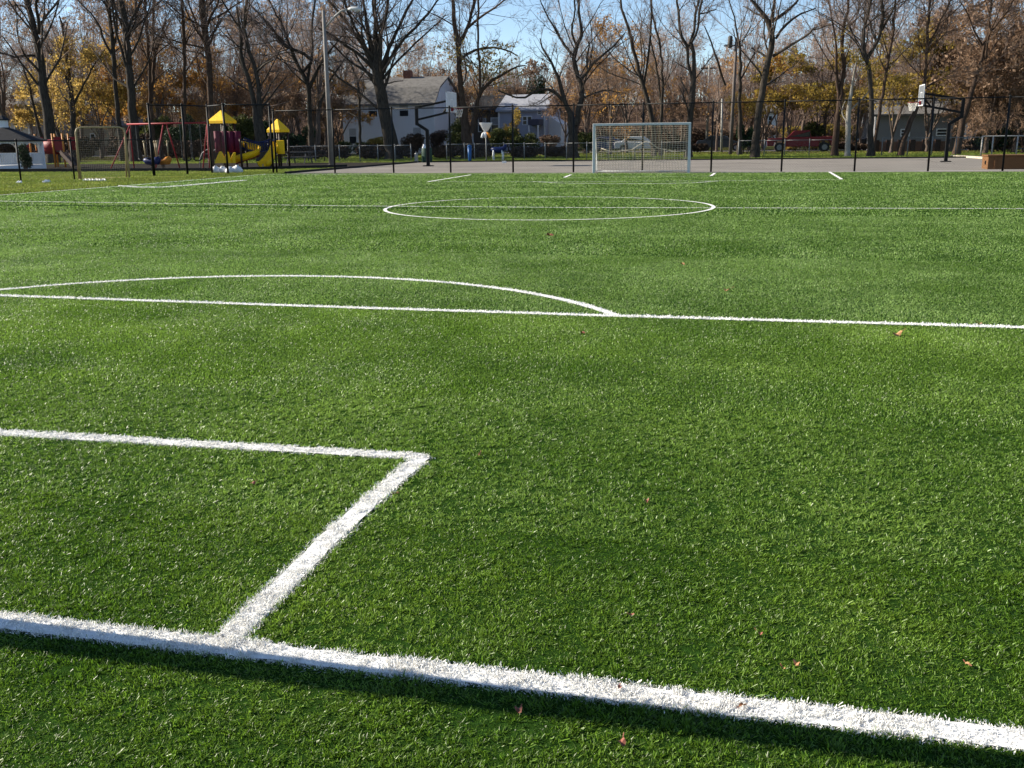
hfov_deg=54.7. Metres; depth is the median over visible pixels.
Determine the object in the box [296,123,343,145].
undergrowth
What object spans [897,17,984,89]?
background tree
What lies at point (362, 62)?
background tree
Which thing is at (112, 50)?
bare tree
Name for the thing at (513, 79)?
background tree
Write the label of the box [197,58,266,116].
background tree
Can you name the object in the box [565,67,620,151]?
background tree
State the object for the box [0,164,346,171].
playground kerb
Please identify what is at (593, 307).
penalty arc
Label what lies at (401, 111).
window
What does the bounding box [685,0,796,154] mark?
bare tree
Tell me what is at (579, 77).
bare tree
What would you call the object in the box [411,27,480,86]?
background tree
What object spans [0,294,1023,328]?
penalty area line
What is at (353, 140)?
window
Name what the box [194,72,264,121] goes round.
background tree
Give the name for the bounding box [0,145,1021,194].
ground
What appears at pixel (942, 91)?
background tree
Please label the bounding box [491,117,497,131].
window
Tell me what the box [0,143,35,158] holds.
hedge
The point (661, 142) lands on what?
galvanised fence
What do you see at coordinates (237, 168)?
sack
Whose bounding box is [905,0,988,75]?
background tree
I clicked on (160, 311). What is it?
turf fibres
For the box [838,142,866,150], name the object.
hedge
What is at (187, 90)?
background tree
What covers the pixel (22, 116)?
background tree
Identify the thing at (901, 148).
bare tree
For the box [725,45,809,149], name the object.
background tree
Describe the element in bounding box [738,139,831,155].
galvanised fence
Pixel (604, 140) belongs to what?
parked car
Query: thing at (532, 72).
background tree
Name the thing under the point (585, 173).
goal line
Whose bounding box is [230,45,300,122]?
background tree
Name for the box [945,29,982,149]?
background tree
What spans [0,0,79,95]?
background tree
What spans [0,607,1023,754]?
goal line
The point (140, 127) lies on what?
evergreen tree
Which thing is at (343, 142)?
bush
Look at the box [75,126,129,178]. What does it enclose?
practice goal
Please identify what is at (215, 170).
sack
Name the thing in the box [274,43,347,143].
background tree
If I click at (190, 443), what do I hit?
goal area line
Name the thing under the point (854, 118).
background tree
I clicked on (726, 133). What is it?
undergrowth
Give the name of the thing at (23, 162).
evergreen shrub
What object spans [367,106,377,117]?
window
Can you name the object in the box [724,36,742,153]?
utility pole
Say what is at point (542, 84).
evergreen tree
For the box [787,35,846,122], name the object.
background tree
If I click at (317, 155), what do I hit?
picnic table
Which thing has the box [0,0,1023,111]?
sky
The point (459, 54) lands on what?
bare tree
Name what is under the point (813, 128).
bush
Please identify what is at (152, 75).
bare tree
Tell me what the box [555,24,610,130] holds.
background tree
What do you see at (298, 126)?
background tree
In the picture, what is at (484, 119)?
window
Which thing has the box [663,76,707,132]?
background tree
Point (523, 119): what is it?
window
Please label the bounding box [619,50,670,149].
background tree
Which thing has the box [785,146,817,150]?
bush
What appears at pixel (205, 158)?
arch climber
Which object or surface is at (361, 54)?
background tree
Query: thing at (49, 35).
background tree
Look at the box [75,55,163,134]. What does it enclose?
background tree
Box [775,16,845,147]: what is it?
background tree
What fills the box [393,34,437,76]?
background tree
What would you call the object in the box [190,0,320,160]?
bare tree
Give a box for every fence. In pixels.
[0,138,153,181]
[146,103,273,175]
[272,95,1023,172]
[287,144,411,161]
[446,141,687,159]
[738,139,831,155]
[881,136,980,154]
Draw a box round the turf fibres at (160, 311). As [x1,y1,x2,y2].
[0,297,1023,574]
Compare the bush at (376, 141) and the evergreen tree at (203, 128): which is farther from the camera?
the bush at (376, 141)
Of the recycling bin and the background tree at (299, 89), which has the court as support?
the recycling bin
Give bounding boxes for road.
[92,148,1021,156]
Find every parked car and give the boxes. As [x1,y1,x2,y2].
[591,137,629,151]
[614,137,650,151]
[696,136,737,150]
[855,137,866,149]
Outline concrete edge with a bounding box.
[951,155,982,158]
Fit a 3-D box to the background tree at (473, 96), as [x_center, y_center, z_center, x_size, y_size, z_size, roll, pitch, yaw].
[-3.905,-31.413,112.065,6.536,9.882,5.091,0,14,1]
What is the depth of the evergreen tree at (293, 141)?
88.39 m
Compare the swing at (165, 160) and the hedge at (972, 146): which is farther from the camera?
the hedge at (972, 146)
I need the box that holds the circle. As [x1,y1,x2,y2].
[383,197,715,219]
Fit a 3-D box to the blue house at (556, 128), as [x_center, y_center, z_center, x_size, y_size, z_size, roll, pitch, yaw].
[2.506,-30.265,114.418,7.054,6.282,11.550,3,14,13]
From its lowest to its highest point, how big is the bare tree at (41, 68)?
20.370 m
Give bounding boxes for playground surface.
[9,160,397,168]
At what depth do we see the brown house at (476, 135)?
113.59 m
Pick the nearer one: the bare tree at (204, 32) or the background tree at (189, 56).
the bare tree at (204, 32)
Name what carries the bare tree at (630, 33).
on the ground at (580, 150)
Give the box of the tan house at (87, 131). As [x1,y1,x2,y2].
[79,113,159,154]
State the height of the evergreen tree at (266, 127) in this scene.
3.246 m
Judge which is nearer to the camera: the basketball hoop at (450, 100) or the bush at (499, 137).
the basketball hoop at (450, 100)
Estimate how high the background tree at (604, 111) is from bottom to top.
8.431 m
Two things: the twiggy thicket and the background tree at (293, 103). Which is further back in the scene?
the background tree at (293, 103)
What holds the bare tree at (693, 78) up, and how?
on the ground at (580, 150)
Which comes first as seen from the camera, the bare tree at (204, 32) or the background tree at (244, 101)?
the bare tree at (204, 32)
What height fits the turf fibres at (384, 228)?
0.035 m
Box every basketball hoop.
[415,91,462,165]
[908,84,964,161]
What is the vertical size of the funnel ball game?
2.429 m
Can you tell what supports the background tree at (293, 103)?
on the ground at (580, 150)
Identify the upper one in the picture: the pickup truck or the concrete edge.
the pickup truck
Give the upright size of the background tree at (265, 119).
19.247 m
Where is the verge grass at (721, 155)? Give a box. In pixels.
[48,149,1022,163]
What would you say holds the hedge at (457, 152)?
on the ground at (580, 150)
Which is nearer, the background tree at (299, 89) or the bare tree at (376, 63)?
the bare tree at (376, 63)
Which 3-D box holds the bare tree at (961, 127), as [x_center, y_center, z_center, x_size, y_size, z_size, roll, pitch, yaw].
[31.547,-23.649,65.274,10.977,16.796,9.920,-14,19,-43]
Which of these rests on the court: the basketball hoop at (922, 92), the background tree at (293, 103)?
the basketball hoop at (922, 92)
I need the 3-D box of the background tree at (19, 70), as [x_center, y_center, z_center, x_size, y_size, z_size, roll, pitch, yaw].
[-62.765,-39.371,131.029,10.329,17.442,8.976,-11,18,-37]
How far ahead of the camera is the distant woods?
171.06 m
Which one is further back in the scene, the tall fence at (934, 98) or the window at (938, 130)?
the window at (938, 130)
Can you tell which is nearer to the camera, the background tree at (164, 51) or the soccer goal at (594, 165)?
the soccer goal at (594, 165)
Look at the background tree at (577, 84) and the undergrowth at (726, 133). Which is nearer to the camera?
the background tree at (577, 84)
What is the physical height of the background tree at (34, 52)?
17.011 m
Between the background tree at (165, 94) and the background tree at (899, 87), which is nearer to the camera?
the background tree at (899, 87)
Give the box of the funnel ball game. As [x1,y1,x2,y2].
[479,123,491,159]
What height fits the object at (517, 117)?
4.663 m
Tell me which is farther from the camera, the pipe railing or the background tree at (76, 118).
the background tree at (76, 118)
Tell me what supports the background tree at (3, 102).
on the ground at (580, 150)
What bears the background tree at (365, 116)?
on the ground at (580, 150)
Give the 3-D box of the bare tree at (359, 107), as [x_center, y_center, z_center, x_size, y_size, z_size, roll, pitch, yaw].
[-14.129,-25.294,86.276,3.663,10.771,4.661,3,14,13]
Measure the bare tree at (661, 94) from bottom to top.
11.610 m
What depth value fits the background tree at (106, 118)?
104.08 m
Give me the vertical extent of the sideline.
0.046 m
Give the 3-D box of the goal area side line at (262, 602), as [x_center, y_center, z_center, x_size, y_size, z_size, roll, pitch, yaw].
[-0.687,0.581,4.034,0.187,0.026,2.001,3,14,13]
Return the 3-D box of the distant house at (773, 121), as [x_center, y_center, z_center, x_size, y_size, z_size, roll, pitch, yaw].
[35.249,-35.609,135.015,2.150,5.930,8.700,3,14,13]
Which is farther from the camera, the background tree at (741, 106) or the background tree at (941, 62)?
the background tree at (741, 106)
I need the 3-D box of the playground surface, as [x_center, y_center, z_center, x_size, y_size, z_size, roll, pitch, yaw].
[-25.789,-14.540,65.707,38.000,0.001,25.500,3,14,13]
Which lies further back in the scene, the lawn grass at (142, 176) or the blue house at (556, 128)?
the blue house at (556, 128)
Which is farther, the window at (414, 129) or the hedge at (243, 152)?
the window at (414, 129)
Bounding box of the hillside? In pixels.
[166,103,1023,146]
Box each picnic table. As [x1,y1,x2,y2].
[282,152,317,163]
[302,150,328,160]
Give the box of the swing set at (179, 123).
[111,122,209,167]
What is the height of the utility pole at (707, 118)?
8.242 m
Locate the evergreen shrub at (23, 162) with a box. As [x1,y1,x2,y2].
[18,143,32,168]
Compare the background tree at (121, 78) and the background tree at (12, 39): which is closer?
the background tree at (121, 78)
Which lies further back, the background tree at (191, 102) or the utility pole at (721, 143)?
the background tree at (191, 102)
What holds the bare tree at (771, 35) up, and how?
on the ground at (580, 150)
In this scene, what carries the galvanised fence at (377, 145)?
on the ground at (580, 150)
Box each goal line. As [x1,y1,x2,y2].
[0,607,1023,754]
[322,170,985,174]
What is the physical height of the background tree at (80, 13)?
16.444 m
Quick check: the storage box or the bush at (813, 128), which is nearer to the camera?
the storage box
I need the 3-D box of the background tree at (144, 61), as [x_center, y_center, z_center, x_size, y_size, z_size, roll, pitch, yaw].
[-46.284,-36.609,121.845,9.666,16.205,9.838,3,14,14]
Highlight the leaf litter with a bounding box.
[83,149,1021,159]
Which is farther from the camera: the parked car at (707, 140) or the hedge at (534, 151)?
the parked car at (707, 140)
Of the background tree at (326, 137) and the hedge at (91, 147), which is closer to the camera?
the hedge at (91, 147)
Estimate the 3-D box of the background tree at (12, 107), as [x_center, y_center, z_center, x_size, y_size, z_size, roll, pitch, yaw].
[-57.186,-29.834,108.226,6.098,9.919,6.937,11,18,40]
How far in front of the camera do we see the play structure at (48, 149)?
61.39 m
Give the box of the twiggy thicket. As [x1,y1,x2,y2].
[939,67,1023,151]
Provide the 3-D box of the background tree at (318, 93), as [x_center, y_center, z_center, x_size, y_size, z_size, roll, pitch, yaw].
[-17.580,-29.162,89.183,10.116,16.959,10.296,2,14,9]
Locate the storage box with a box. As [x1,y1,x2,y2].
[982,154,1023,168]
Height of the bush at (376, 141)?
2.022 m
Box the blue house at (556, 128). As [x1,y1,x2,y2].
[495,94,567,150]
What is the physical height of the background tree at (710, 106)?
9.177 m
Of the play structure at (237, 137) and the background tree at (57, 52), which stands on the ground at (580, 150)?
the background tree at (57, 52)
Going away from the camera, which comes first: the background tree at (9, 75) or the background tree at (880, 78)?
the background tree at (880, 78)
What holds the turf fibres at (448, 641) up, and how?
on the artificial turf
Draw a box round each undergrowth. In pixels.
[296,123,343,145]
[578,126,640,148]
[637,127,710,143]
[708,125,779,143]
[777,123,859,143]
[970,127,1023,150]
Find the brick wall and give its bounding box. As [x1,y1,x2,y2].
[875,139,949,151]
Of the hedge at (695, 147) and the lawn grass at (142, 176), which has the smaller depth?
the lawn grass at (142, 176)
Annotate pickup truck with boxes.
[765,130,832,151]
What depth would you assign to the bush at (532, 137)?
91.28 m
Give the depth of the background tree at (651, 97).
95.29 m
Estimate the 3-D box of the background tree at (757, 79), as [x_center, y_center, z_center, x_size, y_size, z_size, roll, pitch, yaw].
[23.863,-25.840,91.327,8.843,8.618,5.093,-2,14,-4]
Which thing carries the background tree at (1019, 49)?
on the ground at (580, 150)
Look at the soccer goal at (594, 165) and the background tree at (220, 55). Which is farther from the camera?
the background tree at (220, 55)
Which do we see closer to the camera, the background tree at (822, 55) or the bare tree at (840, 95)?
the bare tree at (840, 95)
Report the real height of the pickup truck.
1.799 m
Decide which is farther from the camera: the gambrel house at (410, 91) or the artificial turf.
the gambrel house at (410, 91)
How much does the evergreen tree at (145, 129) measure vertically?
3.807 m
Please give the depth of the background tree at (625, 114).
86.42 m
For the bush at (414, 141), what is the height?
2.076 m
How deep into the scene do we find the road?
95.20 m
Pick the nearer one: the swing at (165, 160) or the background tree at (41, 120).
the swing at (165, 160)
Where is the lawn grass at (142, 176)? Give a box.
[0,167,333,194]
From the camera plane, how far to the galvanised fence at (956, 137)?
66.30 m
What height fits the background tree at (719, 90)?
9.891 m
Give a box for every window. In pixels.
[348,128,356,144]
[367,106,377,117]
[399,105,408,116]
[412,127,421,136]
[478,118,485,131]
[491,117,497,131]
[522,116,526,124]
[936,128,946,135]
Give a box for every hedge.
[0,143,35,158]
[56,135,100,159]
[105,133,155,158]
[162,139,217,159]
[229,139,284,157]
[287,144,351,158]
[355,144,415,158]
[431,145,505,158]
[509,145,565,157]
[650,141,709,151]
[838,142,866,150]
[961,139,1020,149]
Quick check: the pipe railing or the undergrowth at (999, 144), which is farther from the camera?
the undergrowth at (999, 144)
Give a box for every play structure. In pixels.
[26,133,76,166]
[209,110,290,167]
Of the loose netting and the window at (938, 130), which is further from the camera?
the window at (938, 130)
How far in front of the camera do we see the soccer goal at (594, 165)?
41.69 m
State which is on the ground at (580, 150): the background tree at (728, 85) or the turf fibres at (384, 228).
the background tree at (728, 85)
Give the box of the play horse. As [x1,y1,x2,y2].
[491,144,506,159]
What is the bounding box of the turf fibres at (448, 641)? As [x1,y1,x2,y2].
[0,485,1023,767]
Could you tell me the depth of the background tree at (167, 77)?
91.62 m
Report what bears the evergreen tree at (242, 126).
on the ground at (580, 150)
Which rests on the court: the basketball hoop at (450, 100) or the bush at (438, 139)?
the basketball hoop at (450, 100)
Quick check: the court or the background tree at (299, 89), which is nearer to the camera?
the court
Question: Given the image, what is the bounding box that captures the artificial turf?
[0,172,1023,767]
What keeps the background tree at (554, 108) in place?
on the ground at (580, 150)
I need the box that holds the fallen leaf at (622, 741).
[617,732,625,745]
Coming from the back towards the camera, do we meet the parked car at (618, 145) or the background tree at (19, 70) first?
the background tree at (19, 70)
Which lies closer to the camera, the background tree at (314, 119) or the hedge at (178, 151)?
the hedge at (178, 151)
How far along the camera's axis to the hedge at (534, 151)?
71.27 m
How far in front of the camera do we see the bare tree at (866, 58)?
62.94 m
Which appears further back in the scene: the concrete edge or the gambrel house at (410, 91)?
the gambrel house at (410, 91)
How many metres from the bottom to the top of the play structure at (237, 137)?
3.113 m
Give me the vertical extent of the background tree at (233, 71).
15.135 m
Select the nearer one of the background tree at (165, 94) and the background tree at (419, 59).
the background tree at (165, 94)
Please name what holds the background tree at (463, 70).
on the ground at (580, 150)
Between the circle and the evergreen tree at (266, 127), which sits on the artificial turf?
the circle
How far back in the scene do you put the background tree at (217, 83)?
93.44 m
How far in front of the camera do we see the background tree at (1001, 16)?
83.61 m
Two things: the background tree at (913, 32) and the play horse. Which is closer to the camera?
the play horse
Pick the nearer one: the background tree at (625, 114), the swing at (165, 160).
the swing at (165, 160)
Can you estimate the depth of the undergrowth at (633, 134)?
118.33 m
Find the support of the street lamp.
on the playground surface
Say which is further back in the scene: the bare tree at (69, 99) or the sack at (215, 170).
the bare tree at (69, 99)
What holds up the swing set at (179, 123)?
on the playground surface
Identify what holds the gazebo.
on the playground surface
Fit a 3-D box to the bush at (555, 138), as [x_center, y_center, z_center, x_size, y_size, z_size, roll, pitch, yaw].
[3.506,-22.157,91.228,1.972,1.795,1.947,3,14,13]
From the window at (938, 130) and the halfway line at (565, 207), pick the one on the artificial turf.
the halfway line at (565, 207)
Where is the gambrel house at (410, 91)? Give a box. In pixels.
[342,70,459,152]
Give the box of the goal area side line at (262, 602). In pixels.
[204,453,435,644]
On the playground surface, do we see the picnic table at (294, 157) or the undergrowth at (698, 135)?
the picnic table at (294, 157)
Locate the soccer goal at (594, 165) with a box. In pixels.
[592,122,690,172]
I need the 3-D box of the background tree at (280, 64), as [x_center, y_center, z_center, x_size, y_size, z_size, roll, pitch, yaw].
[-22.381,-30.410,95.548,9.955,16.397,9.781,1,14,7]
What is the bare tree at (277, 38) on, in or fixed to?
on the ground at (580, 150)
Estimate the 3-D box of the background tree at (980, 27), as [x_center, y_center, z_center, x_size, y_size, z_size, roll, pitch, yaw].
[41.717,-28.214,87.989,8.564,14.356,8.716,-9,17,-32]
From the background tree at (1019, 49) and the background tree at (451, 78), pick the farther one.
the background tree at (451, 78)
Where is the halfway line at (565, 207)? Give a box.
[26,201,1022,208]
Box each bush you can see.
[336,140,368,154]
[367,136,383,144]
[400,133,424,152]
[429,129,448,147]
[445,118,461,145]
[488,127,517,149]
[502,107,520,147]
[509,132,540,148]
[539,135,560,146]
[578,132,592,153]
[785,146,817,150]
[803,121,825,149]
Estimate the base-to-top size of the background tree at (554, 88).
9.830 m
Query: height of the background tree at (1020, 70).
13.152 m
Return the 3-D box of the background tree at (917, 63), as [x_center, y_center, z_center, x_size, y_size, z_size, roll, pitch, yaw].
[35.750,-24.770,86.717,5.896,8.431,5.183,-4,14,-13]
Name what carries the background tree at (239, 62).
on the ground at (580, 150)
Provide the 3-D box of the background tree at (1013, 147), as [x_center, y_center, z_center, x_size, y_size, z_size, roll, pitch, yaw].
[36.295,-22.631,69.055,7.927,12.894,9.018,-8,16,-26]
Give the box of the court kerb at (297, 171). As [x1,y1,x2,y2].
[284,156,965,173]
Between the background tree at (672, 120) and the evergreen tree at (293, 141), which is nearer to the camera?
the evergreen tree at (293, 141)
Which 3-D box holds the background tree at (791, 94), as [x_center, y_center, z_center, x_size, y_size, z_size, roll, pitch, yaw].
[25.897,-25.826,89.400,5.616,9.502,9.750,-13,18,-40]
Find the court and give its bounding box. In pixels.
[287,158,1023,173]
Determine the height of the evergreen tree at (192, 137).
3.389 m
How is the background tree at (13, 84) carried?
on the ground at (580, 150)
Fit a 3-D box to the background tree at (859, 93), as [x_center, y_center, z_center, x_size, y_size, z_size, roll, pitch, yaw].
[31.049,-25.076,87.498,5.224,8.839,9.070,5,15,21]
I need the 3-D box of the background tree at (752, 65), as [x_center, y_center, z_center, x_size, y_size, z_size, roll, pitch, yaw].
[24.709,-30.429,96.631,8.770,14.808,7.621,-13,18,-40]
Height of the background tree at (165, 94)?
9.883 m
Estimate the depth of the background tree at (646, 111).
101.83 m
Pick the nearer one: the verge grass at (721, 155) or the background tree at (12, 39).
the verge grass at (721, 155)
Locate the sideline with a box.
[5,174,262,194]
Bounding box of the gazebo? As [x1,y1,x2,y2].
[0,115,46,168]
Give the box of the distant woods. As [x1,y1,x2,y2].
[0,48,1023,137]
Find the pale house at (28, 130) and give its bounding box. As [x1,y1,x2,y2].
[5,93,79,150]
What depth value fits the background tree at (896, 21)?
96.67 m
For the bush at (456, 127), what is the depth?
94.54 m
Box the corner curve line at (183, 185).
[118,180,244,187]
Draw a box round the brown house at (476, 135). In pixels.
[469,95,504,146]
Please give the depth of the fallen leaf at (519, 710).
2.72 m
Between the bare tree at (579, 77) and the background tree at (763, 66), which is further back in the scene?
the background tree at (763, 66)
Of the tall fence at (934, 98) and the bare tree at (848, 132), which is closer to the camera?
the tall fence at (934, 98)
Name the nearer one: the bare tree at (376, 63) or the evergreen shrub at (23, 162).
the evergreen shrub at (23, 162)
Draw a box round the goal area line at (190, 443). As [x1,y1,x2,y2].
[0,428,429,458]
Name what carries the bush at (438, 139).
on the verge grass at (721, 155)
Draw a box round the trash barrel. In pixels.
[421,144,431,162]
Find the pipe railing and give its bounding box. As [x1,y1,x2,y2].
[980,135,1023,155]
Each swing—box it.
[142,140,160,167]
[153,140,171,167]
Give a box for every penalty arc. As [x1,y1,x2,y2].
[0,275,620,316]
[533,181,711,183]
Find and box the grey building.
[859,90,974,149]
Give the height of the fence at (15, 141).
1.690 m
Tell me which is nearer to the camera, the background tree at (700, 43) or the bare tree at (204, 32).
the bare tree at (204, 32)
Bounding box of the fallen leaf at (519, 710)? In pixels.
[515,704,521,712]
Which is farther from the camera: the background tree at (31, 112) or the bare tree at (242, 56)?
the background tree at (31, 112)
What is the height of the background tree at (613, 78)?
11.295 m
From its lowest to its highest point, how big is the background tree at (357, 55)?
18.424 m
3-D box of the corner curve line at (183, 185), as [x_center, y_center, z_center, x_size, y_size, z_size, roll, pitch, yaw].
[-11.245,-7.239,35.753,2.357,0.047,5.258,12,19,41]
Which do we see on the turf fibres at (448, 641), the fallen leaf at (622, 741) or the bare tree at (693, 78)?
the fallen leaf at (622, 741)
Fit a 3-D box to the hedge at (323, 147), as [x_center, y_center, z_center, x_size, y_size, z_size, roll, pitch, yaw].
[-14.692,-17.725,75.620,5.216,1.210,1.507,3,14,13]
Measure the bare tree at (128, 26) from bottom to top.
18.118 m
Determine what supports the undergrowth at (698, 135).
on the ground at (580, 150)
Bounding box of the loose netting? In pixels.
[83,178,105,180]
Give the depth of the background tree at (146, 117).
102.85 m
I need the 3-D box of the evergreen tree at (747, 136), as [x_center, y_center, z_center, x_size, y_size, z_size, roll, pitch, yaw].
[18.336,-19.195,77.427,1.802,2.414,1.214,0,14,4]
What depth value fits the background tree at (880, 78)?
90.75 m
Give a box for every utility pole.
[701,65,715,143]
[720,99,722,151]
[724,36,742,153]
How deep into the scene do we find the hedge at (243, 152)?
78.69 m
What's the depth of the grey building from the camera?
81.98 m
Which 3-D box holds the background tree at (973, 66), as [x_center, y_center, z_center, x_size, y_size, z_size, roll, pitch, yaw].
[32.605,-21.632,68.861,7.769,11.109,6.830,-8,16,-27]
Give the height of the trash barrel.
1.150 m
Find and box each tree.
[0,0,46,127]
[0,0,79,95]
[0,0,87,162]
[0,47,20,94]
[0,67,19,117]
[0,88,41,130]
[1,14,45,92]
[1,35,63,90]
[2,10,110,160]
[9,72,48,150]
[12,10,76,94]
[18,0,108,157]
[31,87,87,138]
[32,0,122,155]
[34,21,98,136]
[48,74,99,137]
[51,49,133,157]
[55,13,117,97]
[69,0,154,160]
[72,0,169,125]
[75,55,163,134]
[84,0,184,160]
[90,0,198,156]
[91,66,134,135]
[97,0,206,156]
[97,26,164,118]
[103,0,208,144]
[117,0,255,159]
[117,66,165,121]
[120,52,206,127]
[123,126,142,136]
[125,52,180,150]
[139,114,172,157]
[144,5,202,107]
[155,0,240,124]
[155,62,217,121]
[162,118,202,158]
[177,1,260,128]
[180,113,206,156]
[186,2,262,116]
[186,42,246,130]
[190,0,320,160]
[193,0,357,145]
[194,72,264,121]
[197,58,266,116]
[211,0,308,120]
[216,21,273,136]
[223,0,312,154]
[228,114,254,140]
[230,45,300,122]
[238,0,321,134]
[249,66,306,154]
[250,0,357,145]
[255,65,306,133]
[263,120,281,139]
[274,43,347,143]
[279,0,371,143]
[282,125,316,150]
[283,0,474,158]
[296,2,370,140]
[302,70,362,131]
[303,70,375,141]
[324,11,398,96]
[326,35,367,144]
[330,6,394,82]
[384,9,460,76]
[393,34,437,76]
[403,0,530,158]
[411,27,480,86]
[430,67,471,119]
[452,62,477,122]
[462,64,503,145]
[478,51,525,95]
[484,58,549,94]
[498,0,660,158]
[527,74,545,93]
[537,0,638,131]
[542,67,592,144]
[545,80,566,116]
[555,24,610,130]
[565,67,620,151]
[572,0,667,155]
[572,9,646,153]
[586,68,629,150]
[587,21,669,152]
[611,28,674,149]
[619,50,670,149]
[630,0,697,155]
[635,1,705,141]
[637,60,677,141]
[639,0,711,141]
[641,0,727,157]
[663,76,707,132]
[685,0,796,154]
[686,42,748,150]
[696,54,735,150]
[705,49,754,130]
[713,0,835,157]
[715,75,758,127]
[724,1,800,149]
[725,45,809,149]
[725,57,814,150]
[726,10,809,145]
[735,124,752,153]
[750,43,852,150]
[774,0,879,141]
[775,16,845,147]
[786,0,938,156]
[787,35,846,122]
[787,39,866,149]
[788,0,900,155]
[826,0,1018,155]
[826,41,876,141]
[829,24,887,155]
[832,0,937,69]
[835,2,914,138]
[836,49,897,143]
[857,67,907,117]
[864,29,940,152]
[869,0,956,81]
[874,27,922,76]
[891,17,985,150]
[894,52,935,91]
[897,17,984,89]
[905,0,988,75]
[906,0,983,69]
[908,3,1010,151]
[911,0,1023,154]
[931,0,1023,153]
[936,0,1007,47]
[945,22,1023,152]
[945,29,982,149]
[977,0,1023,152]
[992,0,1020,128]
[992,0,1023,32]
[998,12,1023,77]
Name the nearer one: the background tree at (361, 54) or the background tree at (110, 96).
the background tree at (110, 96)
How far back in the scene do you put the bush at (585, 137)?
86.12 m
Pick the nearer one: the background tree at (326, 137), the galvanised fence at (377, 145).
the galvanised fence at (377, 145)
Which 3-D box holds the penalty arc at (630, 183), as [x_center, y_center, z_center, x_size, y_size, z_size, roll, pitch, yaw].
[3.670,-6.751,33.146,6.366,0.001,1.786,2,14,11]
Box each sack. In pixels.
[213,165,219,172]
[233,165,242,172]
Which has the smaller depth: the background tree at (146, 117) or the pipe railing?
the pipe railing
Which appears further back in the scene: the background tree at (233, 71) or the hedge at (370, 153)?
the background tree at (233, 71)
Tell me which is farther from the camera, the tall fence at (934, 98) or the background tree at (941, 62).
the background tree at (941, 62)
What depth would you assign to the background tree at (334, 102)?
95.03 m
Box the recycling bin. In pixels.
[467,145,471,161]
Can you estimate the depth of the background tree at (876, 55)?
93.46 m
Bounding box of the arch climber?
[199,149,209,167]
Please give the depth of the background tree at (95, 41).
129.41 m
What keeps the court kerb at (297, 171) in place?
on the court
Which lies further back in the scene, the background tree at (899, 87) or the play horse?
the background tree at (899, 87)
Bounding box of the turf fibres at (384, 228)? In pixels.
[0,171,1023,329]
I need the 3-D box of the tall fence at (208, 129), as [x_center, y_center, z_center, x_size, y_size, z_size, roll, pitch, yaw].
[-14.075,-11.451,46.260,5.402,3.200,2.121,-6,15,-19]
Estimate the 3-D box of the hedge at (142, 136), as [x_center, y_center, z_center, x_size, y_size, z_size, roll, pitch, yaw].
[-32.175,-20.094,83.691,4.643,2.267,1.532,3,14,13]
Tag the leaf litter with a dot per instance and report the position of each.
(663, 154)
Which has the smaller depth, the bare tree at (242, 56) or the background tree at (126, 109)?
the bare tree at (242, 56)
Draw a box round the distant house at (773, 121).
[763,104,777,145]
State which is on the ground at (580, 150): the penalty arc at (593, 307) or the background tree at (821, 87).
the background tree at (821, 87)
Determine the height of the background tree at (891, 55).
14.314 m
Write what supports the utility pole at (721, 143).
on the ground at (580, 150)
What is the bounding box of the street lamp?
[322,7,361,164]
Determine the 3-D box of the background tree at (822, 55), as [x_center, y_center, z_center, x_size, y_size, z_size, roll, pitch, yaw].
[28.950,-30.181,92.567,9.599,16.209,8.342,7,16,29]
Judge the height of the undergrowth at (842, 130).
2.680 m
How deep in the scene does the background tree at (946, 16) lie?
105.17 m

